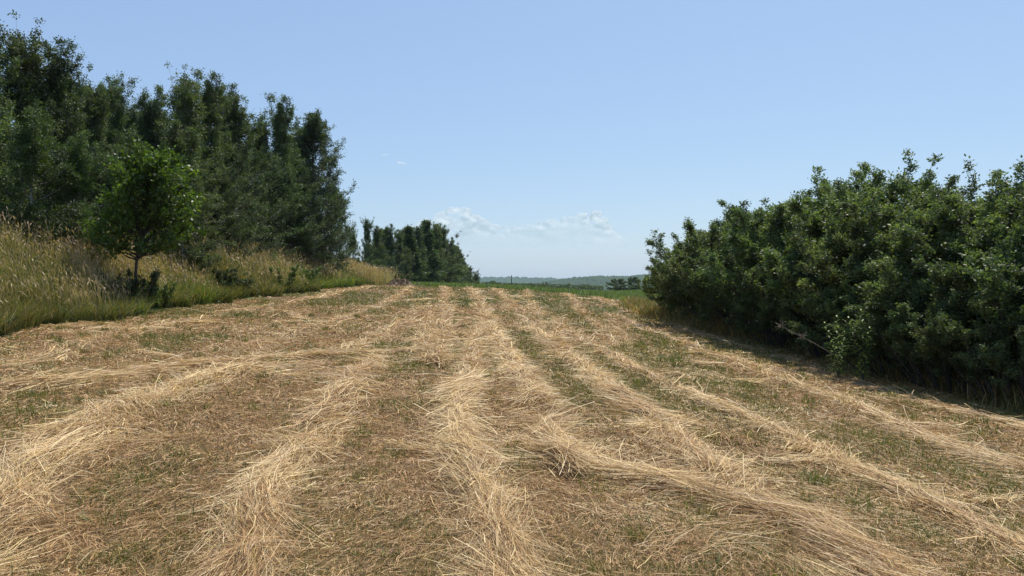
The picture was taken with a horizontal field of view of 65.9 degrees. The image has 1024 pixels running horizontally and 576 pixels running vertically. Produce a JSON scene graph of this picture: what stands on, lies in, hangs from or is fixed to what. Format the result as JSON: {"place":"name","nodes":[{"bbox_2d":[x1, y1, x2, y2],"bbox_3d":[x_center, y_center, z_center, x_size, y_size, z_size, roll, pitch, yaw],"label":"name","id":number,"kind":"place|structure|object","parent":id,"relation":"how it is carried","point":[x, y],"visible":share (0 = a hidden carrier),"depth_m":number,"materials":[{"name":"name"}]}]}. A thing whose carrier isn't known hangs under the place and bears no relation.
{"place":"outdoors","nodes":[
{"label":"outdoors","id":0,"kind":"place"},
{"bbox_2d":[0,285,1023,575],"bbox_3d":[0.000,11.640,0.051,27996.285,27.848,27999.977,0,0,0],"label":"ground","id":1,"kind":"structure","parent":0,"point":[448,507],"depth_m":5.88,"materials":[{"name":"soil"}]},
{"bbox_2d":[0,26,50,223],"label":"birch tree","id":2,"kind":"object","parent":1,"relation":"on","point":[5,122],"visible":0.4,"depth_m":22.97,"materials":[{"name":"green plant"}]},
{"bbox_2d":[0,9,83,225],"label":"birch tree","id":3,"kind":"object","parent":1,"relation":"on","point":[23,83],"visible":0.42,"depth_m":24.77,"materials":[{"name":"green plant"}]},
{"bbox_2d":[0,99,94,260],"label":"young birch","id":4,"kind":"object","parent":1,"relation":"on","point":[28,150],"visible":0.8,"depth_m":21.26,"materials":[{"name":"green plant"}]},
{"bbox_2d":[12,35,116,225],"bbox_3d":[-14.852,-4.394,26.005,4.418,8.018,4.099,0,0,35],"label":"birch tree","id":5,"kind":"object","parent":1,"relation":"on","point":[59,104],"visible":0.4,"depth_m":25.76,"materials":[{"name":"green plant"}]},
{"bbox_2d":[51,79,90,153],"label":"birch tree","id":6,"kind":"object","parent":1,"relation":"on","point":[82,96],"depth_m":34.05,"materials":[{"name":"green plant"}]},
{"bbox_2d":[27,130,125,267],"bbox_3d":[-12.828,-2.403,23.162,3.176,4.322,3.130,0,0,8],"label":"young birch","id":7,"kind":"object","parent":1,"relation":"on","point":[79,157],"visible":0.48,"depth_m":22.76,"materials":[{"name":"green plant"}]},
{"bbox_2d":[53,78,125,219],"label":"birch tree","id":8,"kind":"object","parent":1,"relation":"on","point":[97,124],"visible":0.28,"depth_m":28.81,"materials":[{"name":"green plant"}]},
{"bbox_2d":[78,279,107,300],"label":"bank weed","id":9,"kind":"object","parent":1,"relation":"on","point":[103,282],"visible":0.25,"depth_m":19.63,"materials":[{"name":"green plant"}]},
{"bbox_2d":[81,84,138,139],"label":"birch tree","id":10,"kind":"object","parent":1,"relation":"on","point":[125,120],"depth_m":38.62,"materials":[{"name":"green plant"}]},
{"bbox_2d":[86,71,150,197],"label":"birch tree","id":11,"kind":"object","parent":1,"relation":"on","point":[117,123],"visible":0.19,"depth_m":30.96,"materials":[{"name":"green plant"}]},
{"bbox_2d":[100,273,142,301],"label":"bank weed","id":12,"kind":"object","parent":1,"relation":"on","point":[136,282],"visible":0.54,"depth_m":20.97,"materials":[{"name":"green plant"}]},
{"bbox_2d":[77,141,169,245],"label":"willow tree","id":13,"kind":"object","parent":1,"relation":"on","point":[100,180],"visible":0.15,"depth_m":27.44,"materials":[{"name":"green plant"}]},
{"bbox_2d":[116,267,160,300],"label":"bank weed","id":14,"kind":"object","parent":1,"relation":"on","point":[154,285],"visible":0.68,"depth_m":21.88,"materials":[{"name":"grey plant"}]},
{"bbox_2d":[77,137,206,279],"bbox_3d":[-10.147,-1.714,22.044,3.301,4.814,3.323,0,0,-6],"label":"oak sapling","id":15,"kind":"object","parent":1,"relation":"on","point":[160,173],"visible":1,"depth_m":21.59,"materials":[{"name":"green plant"}]},
{"bbox_2d":[121,92,167,141],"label":"birch tree","id":16,"kind":"object","parent":1,"relation":"on","point":[132,115],"visible":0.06,"depth_m":39.68,"materials":[{"name":"green plant"}]},
{"bbox_2d":[103,82,203,239],"bbox_3d":[-14.949,-4.568,32.750,4.274,7.942,4.607,0,0,8],"label":"birch tree","id":17,"kind":"object","parent":1,"relation":"on","point":[148,131],"visible":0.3,"depth_m":32.59,"materials":[{"name":"green plant"}]},
{"bbox_2d":[136,99,171,141],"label":"birch tree","id":18,"kind":"object","parent":1,"relation":"on","point":[160,110],"depth_m":42.98,"materials":[{"name":"green plant"}]},
{"bbox_2d":[138,281,177,307],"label":"bank weed","id":19,"kind":"object","parent":1,"relation":"on","point":[166,292],"visible":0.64,"depth_m":22.89,"materials":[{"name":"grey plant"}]},
{"bbox_2d":[0,355,341,575],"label":"hay row","id":20,"kind":"object","parent":1,"relation":"on","point":[15,481],"visible":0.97,"depth_m":6.04,"materials":[{"name":"plant"}]},
{"bbox_2d":[0,284,378,369],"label":"hay row","id":21,"kind":"object","parent":1,"relation":"on","point":[135,330],"visible":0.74,"depth_m":15.05,"materials":[{"name":"plant"}]},
{"bbox_2d":[145,118,237,270],"bbox_3d":[-12.113,-3.168,28.970,4.048,6.017,3.907,0,0,-33],"label":"birch tree","id":22,"kind":"object","parent":1,"relation":"on","point":[185,143],"visible":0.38,"depth_m":28.85,"materials":[{"name":"green plant"}]},
{"bbox_2d":[159,62,229,244],"bbox_3d":[-14.455,-5.335,35.042,4.140,9.046,4.062,0,0,39],"label":"birch tree","id":23,"kind":"object","parent":1,"relation":"on","point":[189,111],"visible":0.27,"depth_m":34.83,"materials":[{"name":"green plant"}]},
{"bbox_2d":[0,206,404,337],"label":"tall grass","id":24,"kind":"structure","parent":1,"relation":"on","point":[37,288],"depth_m":20.88,"materials":[{"name":"plant"}]},
{"bbox_2d":[268,263,299,285],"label":"bank weed","id":25,"kind":"object","parent":24,"relation":"in","point":[292,274],"visible":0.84,"depth_m":36.77,"materials":[{"name":"green plant"}]},
{"bbox_2d":[185,66,259,250],"bbox_3d":[-14.226,-5.519,36.901,4.588,9.297,4.754,0,0,-1],"label":"birch tree","id":26,"kind":"object","parent":1,"relation":"on","point":[213,136],"visible":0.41,"depth_m":36.62,"materials":[{"name":"green plant"}]},
{"bbox_2d":[212,268,239,287],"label":"bank weed","id":27,"kind":"object","parent":1,"relation":"on","point":[232,278],"visible":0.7,"depth_m":29.34,"materials":[{"name":"green plant"}]},
{"bbox_2d":[197,166,260,258],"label":"willow tree","id":28,"kind":"object","parent":1,"relation":"on","point":[234,223],"visible":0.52,"depth_m":35.81,"materials":[{"name":"green plant"}]},
{"bbox_2d":[0,339,463,393],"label":"hay row","id":29,"kind":"object","parent":1,"relation":"on","point":[128,370],"visible":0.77,"depth_m":10.38,"materials":[{"name":"plant"}]},
{"bbox_2d":[222,276,254,290],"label":"bank weed","id":30,"kind":"object","parent":1,"relation":"on","point":[245,281],"visible":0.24,"depth_m":30.65,"materials":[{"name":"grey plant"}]},
{"bbox_2d":[199,88,277,241],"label":"birch tree","id":31,"kind":"object","parent":1,"relation":"on","point":[248,119],"visible":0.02,"depth_m":43.38,"materials":[{"name":"green plant"}]},
{"bbox_2d":[211,82,291,258],"bbox_3d":[-13.932,-5.357,38.855,5.222,9.476,4.844,0,0,19],"label":"birch tree","id":32,"kind":"object","parent":1,"relation":"on","point":[236,125],"visible":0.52,"depth_m":38.79,"materials":[{"name":"green plant"}]},
{"bbox_2d":[226,108,299,246],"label":"birch tree","id":33,"kind":"object","parent":1,"relation":"on","point":[261,129],"visible":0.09,"depth_m":48.92,"materials":[{"name":"green plant"}]},
{"bbox_2d":[228,147,314,256],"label":"willow tree","id":34,"kind":"object","parent":1,"relation":"on","point":[279,196],"visible":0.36,"depth_m":43.23,"materials":[{"name":"green plant"}]},
{"bbox_2d":[139,347,412,575],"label":"hay row","id":35,"kind":"object","parent":1,"relation":"on","point":[243,545],"visible":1,"depth_m":5.17,"materials":[{"name":"plant"}]},
{"bbox_2d":[251,92,322,256],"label":"birch tree","id":36,"kind":"object","parent":1,"relation":"on","point":[281,120],"visible":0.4,"depth_m":47.52,"materials":[{"name":"green plant"}]},
{"bbox_2d":[247,171,337,264],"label":"willow tree","id":37,"kind":"object","parent":1,"relation":"on","point":[301,224],"visible":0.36,"depth_m":47.64,"materials":[{"name":"green plant"}]},
{"bbox_2d":[270,120,339,264],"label":"birch tree","id":38,"kind":"object","parent":1,"relation":"on","point":[307,137],"visible":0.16,"depth_m":51.56,"materials":[{"name":"green plant"}]},
{"bbox_2d":[299,265,322,283],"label":"bank weed","id":39,"kind":"object","parent":1,"relation":"on","point":[312,276],"visible":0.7,"depth_m":42.29,"materials":[{"name":"green plant"}]},
{"bbox_2d":[269,108,356,277],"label":"birch tree","id":40,"kind":"object","parent":1,"relation":"on","point":[316,126],"visible":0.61,"depth_m":50.60,"materials":[{"name":"green plant"}]},
{"bbox_2d":[210,283,416,355],"bbox_3d":[-5.337,0.371,35.189,2.204,1.217,46.447,0,0,-4],"label":"hay row","id":41,"kind":"object","parent":1,"relation":"on","point":[396,295],"visible":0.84,"depth_m":17.98,"materials":[{"name":"plant"}]},
{"bbox_2d":[316,183,355,272],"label":"birch tree","id":42,"kind":"object","parent":1,"relation":"on","point":[346,252],"visible":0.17,"depth_m":57.70,"materials":[{"name":"green plant"}]},
{"bbox_2d":[345,229,367,263],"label":"young birch","id":43,"kind":"object","parent":1,"relation":"on","point":[354,238],"visible":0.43,"depth_m":66.88,"materials":[{"name":"green plant"}]},
{"bbox_2d":[357,216,378,268],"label":"birch tree","id":44,"kind":"object","parent":1,"relation":"on","point":[366,226],"visible":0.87,"depth_m":77.85,"materials":[{"name":"green plant"}]},
{"bbox_2d":[363,226,390,274],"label":"birch tree","id":45,"kind":"object","parent":1,"relation":"on","point":[376,236],"visible":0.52,"depth_m":99.60,"materials":[{"name":"green plant"}]},
{"bbox_2d":[364,227,411,273],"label":"birch tree","id":46,"kind":"object","parent":1,"relation":"on","point":[380,241],"visible":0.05,"depth_m":111.33,"materials":[{"name":"green plant"}]},
{"bbox_2d":[378,223,406,279],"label":"birch tree","id":47,"kind":"object","parent":1,"relation":"on","point":[390,248],"visible":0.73,"depth_m":103.58,"materials":[{"name":"green plant"}]},
{"bbox_2d":[321,285,469,368],"bbox_3d":[-3.157,0.499,37.463,3.111,1.220,52.035,0,0,-3],"label":"hay row","id":48,"kind":"object","parent":1,"relation":"on","point":[427,331],"visible":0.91,"depth_m":16.97,"materials":[{"name":"plant"}]},
{"bbox_2d":[387,228,416,281],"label":"birch tree","id":49,"kind":"object","parent":1,"relation":"on","point":[401,257],"visible":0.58,"depth_m":107.73,"materials":[{"name":"green plant"}]},
{"bbox_2d":[385,278,427,285],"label":"hay heap","id":50,"kind":"object","parent":1,"relation":"on","point":[398,282],"visible":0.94,"depth_m":60.66,"materials":[{"name":"plant"}]},
{"bbox_2d":[396,225,426,281],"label":"birch tree","id":51,"kind":"object","parent":1,"relation":"on","point":[408,237],"visible":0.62,"depth_m":111.24,"materials":[{"name":"green plant"}]},
{"bbox_2d":[407,224,432,281],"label":"birch tree","id":52,"kind":"object","parent":1,"relation":"on","point":[418,231],"visible":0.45,"depth_m":115.51,"materials":[{"name":"green plant"}]},
{"bbox_2d":[417,219,446,282],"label":"birch tree","id":53,"kind":"object","parent":1,"relation":"on","point":[434,261],"visible":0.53,"depth_m":119.37,"materials":[{"name":"green plant"}]},
{"bbox_2d":[428,221,450,283],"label":"birch tree","id":54,"kind":"object","parent":1,"relation":"on","point":[438,235],"visible":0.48,"depth_m":124.92,"materials":[{"name":"green plant"}]},
{"bbox_2d":[433,223,461,282],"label":"birch tree","id":55,"kind":"object","parent":1,"relation":"on","point":[451,259],"visible":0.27,"depth_m":130.43,"materials":[{"name":"green plant"}]},
{"bbox_2d":[443,234,463,282],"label":"birch tree","id":56,"kind":"object","parent":1,"relation":"on","point":[458,271],"visible":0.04,"depth_m":139.81,"materials":[{"name":"green plant"}]},
{"bbox_2d":[444,237,464,283],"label":"birch tree","id":57,"kind":"object","parent":1,"relation":"on","point":[452,253],"visible":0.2,"depth_m":139.40,"materials":[{"name":"green plant"}]},
{"bbox_2d":[454,246,470,282],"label":"birch tree","id":58,"kind":"object","parent":1,"relation":"on","point":[458,262],"visible":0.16,"depth_m":151.72,"materials":[{"name":"green plant"}]},
{"bbox_2d":[453,243,474,283],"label":"birch tree","id":59,"kind":"object","parent":1,"relation":"on","point":[462,258],"visible":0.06,"depth_m":159.98,"materials":[{"name":"green plant"}]},
{"bbox_2d":[465,264,477,283],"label":"birch tree","id":60,"kind":"object","parent":1,"relation":"on","point":[470,276],"visible":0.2,"depth_m":184.68,"materials":[{"name":"green plant"}]},
{"bbox_2d":[472,272,480,283],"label":"birch tree","id":61,"kind":"object","parent":1,"relation":"on","point":[477,276],"visible":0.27,"depth_m":204.63,"materials":[{"name":"green plant"}]},
{"bbox_2d":[401,286,616,575],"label":"hay row","id":62,"kind":"object","parent":1,"relation":"on","point":[539,400],"visible":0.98,"depth_m":6.61,"materials":[{"name":"plant"}]},
{"bbox_2d":[0,284,1023,575],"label":"loose hay","id":63,"kind":"object","parent":1,"relation":"on","point":[792,456],"visible":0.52,"depth_m":6.59,"materials":[{"name":"plant"}]},
{"bbox_2d":[0,283,1023,575],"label":"green regrowth","id":64,"kind":"object","parent":1,"relation":"on","point":[752,385],"visible":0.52,"depth_m":8.14,"materials":[{"name":"green plant"}]},
{"bbox_2d":[0,284,1023,575],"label":"stubble","id":65,"kind":"object","parent":1,"relation":"on","point":[376,430],"visible":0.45,"depth_m":7.15,"materials":[{"name":"beige plant"}]},
{"bbox_2d":[482,280,603,289],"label":"distant treeline","id":66,"kind":"object","parent":1,"relation":"on","point":[569,286],"visible":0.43,"depth_m":382.84,"materials":[{"name":"green plant"}]},
{"bbox_2d":[379,280,724,310],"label":"green crop","id":67,"kind":"object","parent":1,"relation":"on","point":[611,294],"visible":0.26,"depth_m":63.04,"materials":[{"name":"green plant"}]},
{"bbox_2d":[605,278,634,290],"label":"round tree","id":68,"kind":"object","parent":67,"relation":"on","point":[620,284],"visible":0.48,"depth_m":189.14,"materials":[{"name":"green plant"}]},
{"bbox_2d":[627,277,642,289],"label":"round tree","id":69,"kind":"object","parent":1,"relation":"on","point":[631,280],"visible":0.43,"depth_m":194.32,"materials":[{"name":"green plant"}]},
{"bbox_2d":[635,255,724,315],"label":"thicket shrub","id":70,"kind":"object","parent":1,"relation":"on","point":[646,288],"visible":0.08,"depth_m":30.86,"materials":[{"name":"green plant"}]},
{"bbox_2d":[650,243,722,318],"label":"thicket shrub","id":71,"kind":"object","parent":1,"relation":"on","point":[671,306],"visible":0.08,"depth_m":29.57,"materials":[{"name":"green plant"}]},
{"bbox_2d":[644,220,749,324],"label":"thicket shrub","id":72,"kind":"object","parent":1,"relation":"on","point":[687,302],"visible":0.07,"depth_m":27.29,"materials":[{"name":"green plant"}]},
{"bbox_2d":[642,197,768,325],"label":"thicket shrub","id":73,"kind":"object","parent":1,"relation":"on","point":[663,280],"visible":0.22,"depth_m":25.46,"materials":[{"name":"green plant"}]},
{"bbox_2d":[477,440,957,575],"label":"hay row","id":74,"kind":"object","parent":1,"relation":"on","point":[662,479],"visible":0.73,"depth_m":5.82,"materials":[{"name":"plant"}]},
{"bbox_2d":[681,189,806,330],"bbox_3d":[8.082,-0.675,23.802,6.241,4.666,5.643,0,0,45],"label":"thicket shrub","id":75,"kind":"object","parent":1,"relation":"on","point":[693,282],"visible":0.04,"depth_m":23.78,"materials":[{"name":"green plant"}]},
{"bbox_2d":[682,173,827,339],"bbox_3d":[8.244,-0.720,22.489,5.731,4.949,5.569,0,0,40],"label":"thicket shrub","id":76,"kind":"object","parent":1,"relation":"on","point":[719,301],"visible":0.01,"depth_m":22.26,"materials":[{"name":"green plant"}]},
{"bbox_2d":[488,287,1023,575],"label":"hay row","id":77,"kind":"object","parent":1,"relation":"on","point":[660,424],"visible":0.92,"depth_m":6.49,"materials":[{"name":"plant"}]},
{"bbox_2d":[723,259,798,349],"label":"thicket shrub","id":78,"kind":"object","parent":1,"relation":"on","point":[747,297],"visible":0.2,"depth_m":20.62,"materials":[{"name":"green plant"}]},
{"bbox_2d":[520,288,1023,574],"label":"hay row","id":79,"kind":"object","parent":1,"relation":"on","point":[978,524],"visible":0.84,"depth_m":7.14,"materials":[{"name":"plant"}]},
{"bbox_2d":[562,292,1023,479],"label":"hay row","id":80,"kind":"object","parent":1,"relation":"on","point":[906,427],"visible":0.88,"depth_m":10.82,"materials":[{"name":"plant"}]},
{"bbox_2d":[694,165,896,350],"bbox_3d":[8.462,-0.642,20.416,7.165,4.961,6.371,0,0,4],"label":"thicket shrub","id":81,"kind":"object","parent":1,"relation":"on","point":[735,251],"visible":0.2,"depth_m":20.37,"materials":[{"name":"green plant"}]},
{"bbox_2d":[591,296,1023,434],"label":"hay row","id":82,"kind":"object","parent":1,"relation":"on","point":[989,416],"visible":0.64,"depth_m":11.96,"materials":[{"name":"plant"}]},
{"bbox_2d":[776,321,846,372],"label":"dead hogweed stem","id":83,"kind":"object","parent":1,"relation":"on","point":[802,335],"visible":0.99,"depth_m":14.41,"materials":[{"name":"brown plant"}]},
{"bbox_2d":[761,256,866,359],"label":"thicket shrub","id":84,"kind":"object","parent":1,"relation":"on","point":[788,315],"visible":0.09,"depth_m":18.12,"materials":[{"name":"green plant"}]},
{"bbox_2d":[731,148,921,352],"bbox_3d":[8.658,-0.724,18.950,6.043,5.259,6.683,0,0,-31],"label":"thicket shrub","id":85,"kind":"object","parent":1,"relation":"on","point":[759,288],"visible":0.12,"depth_m":18.73,"materials":[{"name":"green plant"}]},
{"bbox_2d":[821,315,852,376],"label":"willow shoot","id":86,"kind":"object","parent":1,"relation":"on","point":[839,368],"visible":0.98,"depth_m":14.29,"materials":[{"name":"green plant"}]},
{"bbox_2d":[846,309,877,380],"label":"willow shoot","id":87,"kind":"object","parent":1,"relation":"on","point":[863,372],"visible":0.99,"depth_m":13.88,"materials":[{"name":"green plant"}]},
{"bbox_2d":[785,236,940,378],"bbox_3d":[7.600,0.397,15.783,4.008,2.854,3.624,0,0,25],"label":"thicket shrub","id":88,"kind":"object","parent":1,"relation":"on","point":[832,311],"visible":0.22,"depth_m":15.64,"materials":[{"name":"green plant"}]},
{"bbox_2d":[758,153,1010,359],"bbox_3d":[8.755,-0.541,17.958,6.035,4.946,6.786,0,0,-33],"label":"thicket shrub","id":89,"kind":"object","parent":1,"relation":"on","point":[802,215],"visible":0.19,"depth_m":17.51,"materials":[{"name":"green plant"}]},
{"bbox_2d":[788,153,997,367],"bbox_3d":[8.757,-0.381,16.482,5.388,4.653,5.236,0,0,31],"label":"thicket shrub","id":90,"kind":"object","parent":1,"relation":"on","point":[856,245],"visible":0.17,"depth_m":15.82,"materials":[{"name":"green plant"}]},
{"bbox_2d":[832,163,1023,380],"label":"thicket shrub","id":91,"kind":"object","parent":1,"relation":"on","point":[856,275],"visible":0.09,"depth_m":14.70,"materials":[{"name":"green plant"}]},
{"bbox_2d":[842,239,1017,394],"bbox_3d":[7.976,0.523,13.952,3.721,2.759,4.184,0,0,36],"label":"thicket shrub","id":92,"kind":"object","parent":1,"relation":"on","point":[898,327],"visible":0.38,"depth_m":13.43,"materials":[{"name":"green plant"}]},
{"bbox_2d":[855,169,1023,388],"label":"thicket shrub","id":93,"kind":"object","parent":1,"relation":"on","point":[909,244],"visible":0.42,"depth_m":13.91,"materials":[{"name":"green plant"}]},
{"bbox_2d":[903,261,1023,408],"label":"thicket shrub","id":94,"kind":"object","parent":1,"relation":"on","point":[970,360],"visible":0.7,"depth_m":12.14,"materials":[{"name":"green plant"}]},
{"bbox_2d":[903,154,1023,391],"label":"thicket shrub","id":95,"kind":"object","parent":1,"relation":"on","point":[990,290],"visible":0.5,"depth_m":12.48,"materials":[{"name":"green plant"}]},
{"bbox_2d":[0,0,1023,278],"label":"sky","id":96,"kind":"structure","parent":0,"point":[554,135],"materials":[{"name":"blue"}]},
{"bbox_2d":[471,276,564,283],"bbox_3d":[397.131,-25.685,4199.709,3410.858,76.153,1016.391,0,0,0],"label":"hills","id":97,"kind":"structure","parent":0,"point":[516,279],"depth_m":3954.26,"materials":[{"name":"green plant"}]},
{"bbox_2d":[533,274,657,289],"bbox_3d":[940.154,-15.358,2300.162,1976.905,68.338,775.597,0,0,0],"label":"hills","id":98,"kind":"structure","parent":0,"point":[599,280],"depth_m":2153.79,"materials":[{"name":"green plant"}]},
{"bbox_2d":[609,294,1023,414],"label":"thicket grass","id":99,"kind":"structure","parent":0,"point":[644,307],"depth_m":19.25,"materials":[{"name":"green plant"}]}
]}

